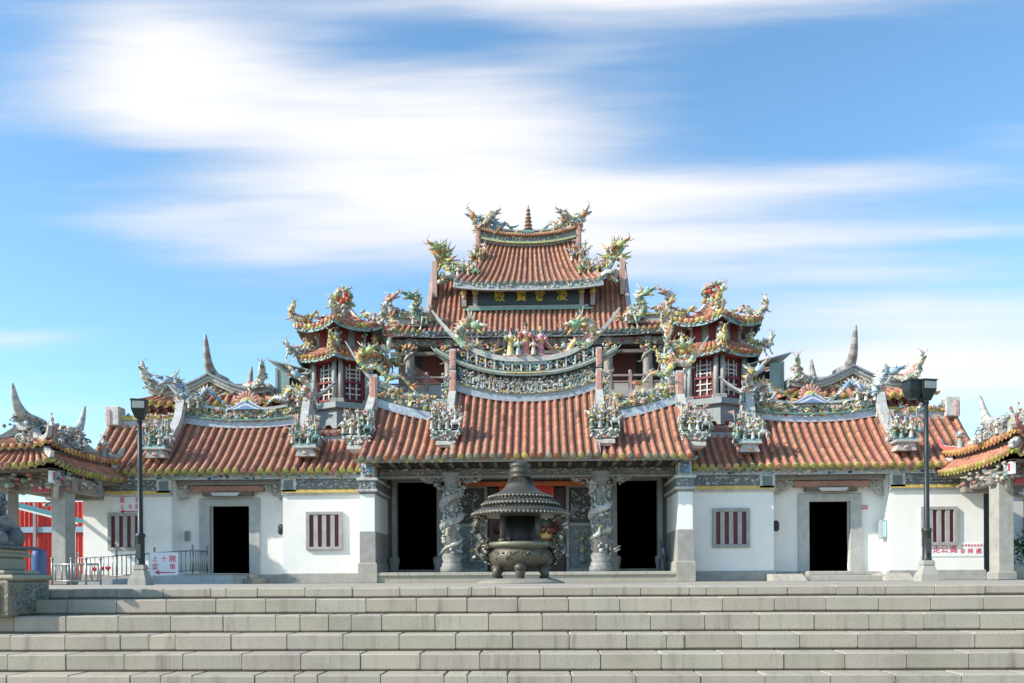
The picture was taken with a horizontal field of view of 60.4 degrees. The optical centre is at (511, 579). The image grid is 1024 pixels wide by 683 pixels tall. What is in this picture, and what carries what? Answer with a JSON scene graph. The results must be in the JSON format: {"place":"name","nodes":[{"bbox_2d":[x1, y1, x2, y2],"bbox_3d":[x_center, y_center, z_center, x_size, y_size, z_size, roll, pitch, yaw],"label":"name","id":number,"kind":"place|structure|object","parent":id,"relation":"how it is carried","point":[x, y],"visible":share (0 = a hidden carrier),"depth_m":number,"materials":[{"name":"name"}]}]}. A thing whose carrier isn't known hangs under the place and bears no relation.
{"place":"outdoors","nodes":[
{"label":"outdoors","id":0,"kind":"place"},
{"bbox_2d":[0,383,127,584],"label":"corner gate","id":1,"kind":"structure","parent":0,"point":[62,469],"depth_m":23.30,"materials":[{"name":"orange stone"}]},
{"bbox_2d":[0,0,1023,501],"label":"sky","id":2,"kind":"structure","parent":0,"point":[174,173],"materials":[{"name":"blue"}]},
{"bbox_2d":[380,200,678,399],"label":"hall","id":3,"kind":"structure","parent":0,"point":[548,280],"depth_m":34.34,"materials":[{"name":"tile"}]},
{"bbox_2d":[49,579,1023,588],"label":"terrace","id":4,"kind":"structure","parent":0,"point":[665,583],"depth_m":12.93,"materials":[{"name":"grey stone"}]},
{"bbox_2d":[31,549,47,574],"bbox_3d":[-15.967,-0.446,29.722,0.500,1.190,0.492,0,0,2],"label":"plastic barrel","id":5,"kind":"object","parent":4,"relation":"on","point":[39,560],"visible":0.64,"depth_m":29.54,"materials":[{"name":"plastic"}]},
{"bbox_2d":[19,502,82,581],"bbox_3d":[-17.765,-1.317,31.530,7.300,2.950,0.300,0,0,2],"label":"metal fence","id":6,"kind":"object","parent":4,"relation":"on","point":[36,529],"visible":0.21,"depth_m":31.51,"materials":[{"name":"paint"}]},
{"bbox_2d":[19,503,82,576],"bbox_3d":[-15.016,-1.231,28.281,3.000,2.750,1.620,0,0,2],"label":"canopy","id":7,"kind":"object","parent":4,"relation":"on","point":[36,510],"visible":0.48,"depth_m":27.64,"materials":[{"name":"plastic"}]},
{"bbox_2d":[50,557,101,584],"bbox_3d":[-11.072,-0.227,22.363,1.332,0.701,0.082,0,0,2],"label":"railing","id":8,"kind":"object","parent":4,"relation":"on","point":[71,564],"visible":1,"depth_m":22.35,"materials":[{"name":"silver metal"}]},
{"bbox_2d":[127,398,153,584],"bbox_3d":[-7.714,-1.813,18.254,0.380,3.848,0.380,0,0,2],"label":"street lamp","id":9,"kind":"object","parent":4,"relation":"on","point":[140,574],"visible":0.98,"depth_m":18.20,"materials":[{"name":"metal"}]},
{"bbox_2d":[77,573,248,584],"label":"access ramp","id":10,"kind":"structure","parent":4,"relation":"on","point":[211,578],"depth_m":24.61,"materials":[{"name":"grey stone"}]},
{"bbox_2d":[77,544,208,579],"bbox_3d":[-10.556,-0.482,25.250,3.368,1.044,1.064,0,0,2],"label":"railing","id":11,"kind":"object","parent":10,"relation":"on","point":[108,568],"visible":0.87,"depth_m":24.78,"materials":[{"name":"silver metal"}]},
{"bbox_2d":[149,552,177,575],"bbox_3d":[-9.773,-0.449,24.698,0.820,0.650,0.019,0,0,2],"label":"railing sign","id":12,"kind":"object","parent":11,"relation":"attached to","point":[163,563],"visible":0.99,"depth_m":24.70,"materials":[{"name":"plastic"}]},
{"bbox_2d":[130,334,284,414],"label":"gable hall","id":13,"kind":"structure","parent":4,"relation":"on","point":[162,401],"depth_m":29.98,"materials":[{"name":"paint"}]},
{"bbox_2d":[81,359,361,583],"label":"side hall","id":14,"kind":"structure","parent":4,"relation":"on","point":[291,466],"depth_m":26.52,"materials":[{"name":"paint"}]},
{"bbox_2d":[107,513,136,550],"bbox_3d":[-11.576,-1.444,26.366,1.040,1.140,0.130,0,0,2],"label":"window","id":15,"kind":"structure","parent":14,"relation":"in","point":[121,527],"depth_m":26.32,"materials":[{"name":"grey stone"}]},
{"bbox_2d":[112,497,136,512],"bbox_3d":[-11.521,-2.235,26.359,0.960,0.500,0.019,0,0,2],"label":"wall sign","id":16,"kind":"object","parent":14,"relation":"attached to","point":[124,504],"visible":0.64,"depth_m":26.36,"materials":[{"name":"plastic"}]},
{"bbox_2d":[184,531,189,540],"bbox_3d":[-9.909,-1.343,26.857,0.140,0.320,0.122,0,0,2],"label":"intercom","id":17,"kind":"object","parent":14,"relation":"attached to","point":[186,535],"visible":1,"depth_m":26.81,"materials":[{"name":"plastic"}]},
{"bbox_2d":[211,492,239,496],"bbox_3d":[-8.626,-2.599,26.512,0.840,0.189,0.171,0,0,2],"label":"tube light","id":18,"kind":"object","parent":14,"relation":"hanging from","point":[214,494],"visible":1,"depth_m":26.44,"materials":[{"name":"plastic"}]},
{"bbox_2d":[277,524,282,534],"bbox_3d":[-6.939,-1.519,26.437,0.269,0.340,0.321,0,0,2],"label":"round fixture","id":19,"kind":"object","parent":14,"relation":"attached to","point":[280,529],"visible":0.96,"depth_m":26.34,"materials":[{"name":"paint"}]},
{"bbox_2d":[306,511,342,549],"bbox_3d":[-5.579,-1.461,26.175,1.080,1.150,0.130,0,0,2],"label":"window","id":20,"kind":"structure","parent":14,"relation":"in","point":[324,529],"depth_m":26.13,"materials":[{"name":"grey stone"}]},
{"bbox_2d":[268,359,314,405],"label":"rooftop shed","id":21,"kind":"structure","parent":4,"relation":"on","point":[282,379],"depth_m":30.87,"materials":[{"name":"grey stone"}]},
{"bbox_2d":[290,377,300,396],"bbox_3d":[-7.846,-6.544,31.239,0.700,1.300,0.150,0,0,2],"label":"doorway","id":22,"kind":"structure","parent":21,"relation":"in","point":[294,380],"depth_m":31.26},
{"bbox_2d":[282,284,404,428],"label":"hexagonal pavilion","id":23,"kind":"structure","parent":4,"relation":"on","point":[327,357],"depth_m":30.32,"materials":[{"name":"orange stone"}]},
{"bbox_2d":[318,362,331,402],"bbox_3d":[-6.419,-6.827,30.411,0.720,1.350,0.060,0,0,32],"label":"lattice window","id":24,"kind":"structure","parent":23,"relation":"in","point":[328,382],"depth_m":30.47,"materials":[{"name":"white wood"}]},
{"bbox_2d":[343,361,362,402],"bbox_3d":[-5.488,-6.831,30.381,0.720,1.350,0.060,0,0,-28],"label":"lattice window","id":25,"kind":"structure","parent":23,"relation":"in","point":[345,369],"depth_m":30.36,"materials":[{"name":"wood"}]},
{"bbox_2d":[471,459,570,583],"bbox_3d":[0.164,-1.133,17.003,1.973,2.405,1.914,0,0,2],"label":"incense burner","id":26,"kind":"object","parent":4,"relation":"on","point":[520,506],"visible":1,"depth_m":16.63,"materials":[{"name":"grey metal"}]},
{"bbox_2d":[338,306,713,582],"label":"gate hall","id":27,"kind":"structure","parent":4,"relation":"on","point":[615,471],"depth_m":26.23,"materials":[{"name":"stone"}]},
{"bbox_2d":[499,486,553,496],"bbox_3d":[0.444,-2.717,27.011,1.660,0.360,0.076,0,0,2],"label":"door cloth","id":28,"kind":"object","parent":27,"relation":"hanging from","point":[549,490],"depth_m":27.00,"materials":[{"name":"red fabric"}]},
{"bbox_2d":[489,487,564,571],"bbox_3d":[0.457,-1.562,27.225,2.360,2.610,0.646,0,0,2],"label":"door","id":29,"kind":"structure","parent":27,"relation":"in","point":[549,527],"depth_m":27.25,"materials":[{"name":"wood"}]},
{"bbox_2d":[653,279,775,423],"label":"hexagonal pavilion","id":30,"kind":"structure","parent":4,"relation":"on","point":[728,351],"depth_m":29.91,"materials":[{"name":"orange stone"}]},
{"bbox_2d":[693,356,713,398],"bbox_3d":[6.534,-6.894,29.999,0.720,1.350,0.060,0,0,32],"label":"lattice window","id":31,"kind":"structure","parent":30,"relation":"in","point":[696,374],"depth_m":30.00,"materials":[{"name":"white wood"}]},
{"bbox_2d":[725,356,739,397],"bbox_3d":[7.466,-6.899,29.970,0.720,1.350,0.060,0,0,-28],"label":"lattice window","id":32,"kind":"structure","parent":30,"relation":"in","point":[737,365],"depth_m":30.01,"materials":[{"name":"wood"}]},
{"bbox_2d":[745,352,790,399],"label":"rooftop shed","id":33,"kind":"structure","parent":4,"relation":"on","point":[775,373],"depth_m":30.32,"materials":[{"name":"grey stone"}]},
{"bbox_2d":[748,371,768,393],"bbox_3d":[8.695,-6.631,30.713,1.200,1.300,0.150,0,0,2],"label":"doorway","id":34,"kind":"structure","parent":33,"relation":"in","point":[766,374],"depth_m":30.74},
{"bbox_2d":[691,353,988,580],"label":"side hall","id":35,"kind":"structure","parent":4,"relation":"on","point":[762,464],"depth_m":25.84,"materials":[{"name":"paint"}]},
{"bbox_2d":[712,508,749,547],"bbox_3d":[6.415,-1.524,25.794,1.080,1.150,0.130,0,0,2],"label":"window","id":36,"kind":"structure","parent":35,"relation":"in","point":[730,526],"depth_m":25.75,"materials":[{"name":"grey stone"}]},
{"bbox_2d":[774,520,778,530],"bbox_3d":[7.788,-1.596,25.969,0.269,0.340,0.321,0,0,2],"label":"round fixture","id":37,"kind":"object","parent":35,"relation":"attached to","point":[776,525],"visible":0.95,"depth_m":25.86,"materials":[{"name":"paint"}]},
{"bbox_2d":[818,486,848,491],"bbox_3d":[9.465,-2.694,25.938,0.840,0.189,0.171,0,0,2],"label":"tube light","id":38,"kind":"object","parent":35,"relation":"hanging from","point":[844,488],"visible":1,"depth_m":25.86,"materials":[{"name":"plastic"}]},
{"bbox_2d":[878,520,886,538],"bbox_3d":[10.932,-1.492,25.960,0.140,0.560,0.312,0,0,2],"label":"meter box","id":39,"kind":"object","parent":35,"relation":"attached to","point":[882,529],"visible":1,"depth_m":25.82,"materials":[{"name":"plastic"}]},
{"bbox_2d":[920,506,957,545],"bbox_3d":[12.411,-1.570,25.603,1.040,1.140,0.130,0,0,2],"label":"window","id":40,"kind":"structure","parent":35,"relation":"in","point":[943,519],"depth_m":25.56,"materials":[{"name":"grey stone"}]},
{"bbox_2d":[919,543,982,556],"bbox_3d":[12.780,-0.882,25.592,1.830,0.400,0.019,0,0,2],"label":"wall banner","id":41,"kind":"object","parent":35,"relation":"attached to","point":[966,549],"depth_m":25.58,"materials":[{"name":"fabric"}]},
{"bbox_2d":[984,493,988,579],"bbox_3d":[14.183,-1.609,26.263,0.900,3.200,0.200,0,0,2],"label":"side door","id":42,"kind":"structure","parent":35,"relation":"in","point":[986,495],"depth_m":26.16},
{"bbox_2d":[773,325,940,406],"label":"gable hall","id":43,"kind":"structure","parent":4,"relation":"on","point":[830,385],"depth_m":29.30,"materials":[{"name":"paint"}]},
{"bbox_2d":[901,378,940,580],"bbox_3d":[8.222,-2.002,17.747,0.655,4.058,0.380,0,0,2],"label":"street lamp","id":44,"kind":"object","parent":4,"relation":"on","point":[924,390],"visible":0.98,"depth_m":17.68,"materials":[{"name":"metal"}]},
{"bbox_2d":[935,395,1023,579],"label":"corner gate","id":45,"kind":"structure","parent":4,"relation":"on","point":[989,458],"depth_m":22.76,"materials":[{"name":"grey stone"}]},
{"bbox_2d":[1013,488,1023,565],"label":"outbuilding","id":46,"kind":"structure","parent":4,"relation":"on","point":[1018,514],"depth_m":29.48,"materials":[{"name":"paint"}]},
{"bbox_2d":[1014,529,1023,579],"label":"shrub","id":47,"kind":"object","parent":4,"relation":"on","point":[1019,569],"visible":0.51,"depth_m":26.69,"materials":[{"name":"green plant"}]},
{"bbox_2d":[658,539,667,570],"bbox_3d":[4.480,-0.741,26.171,0.300,0.974,0.300,0,0,2],"label":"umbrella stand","id":48,"kind":"object","parent":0,"point":[662,563],"visible":0.93,"depth_m":26.10,"materials":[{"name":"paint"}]},
{"label":"ground","id":49,"kind":"structure","parent":0,"visible":0},
{"bbox_2d":[0,584,1023,682],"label":"steps","id":50,"kind":"structure","parent":49,"relation":"on","point":[973,633],"depth_m":7.47,"materials":[{"name":"stone"}]},
{"bbox_2d":[0,548,52,616],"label":"lion pedestal","id":51,"kind":"object","parent":50,"relation":"on","point":[22,591],"visible":0.96,"depth_m":7.89,"materials":[{"name":"stone"}]},
{"bbox_2d":[0,491,38,549],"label":"stone lion","id":52,"kind":"object","parent":51,"relation":"on","point":[12,535],"visible":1,"depth_m":7.86}
]}

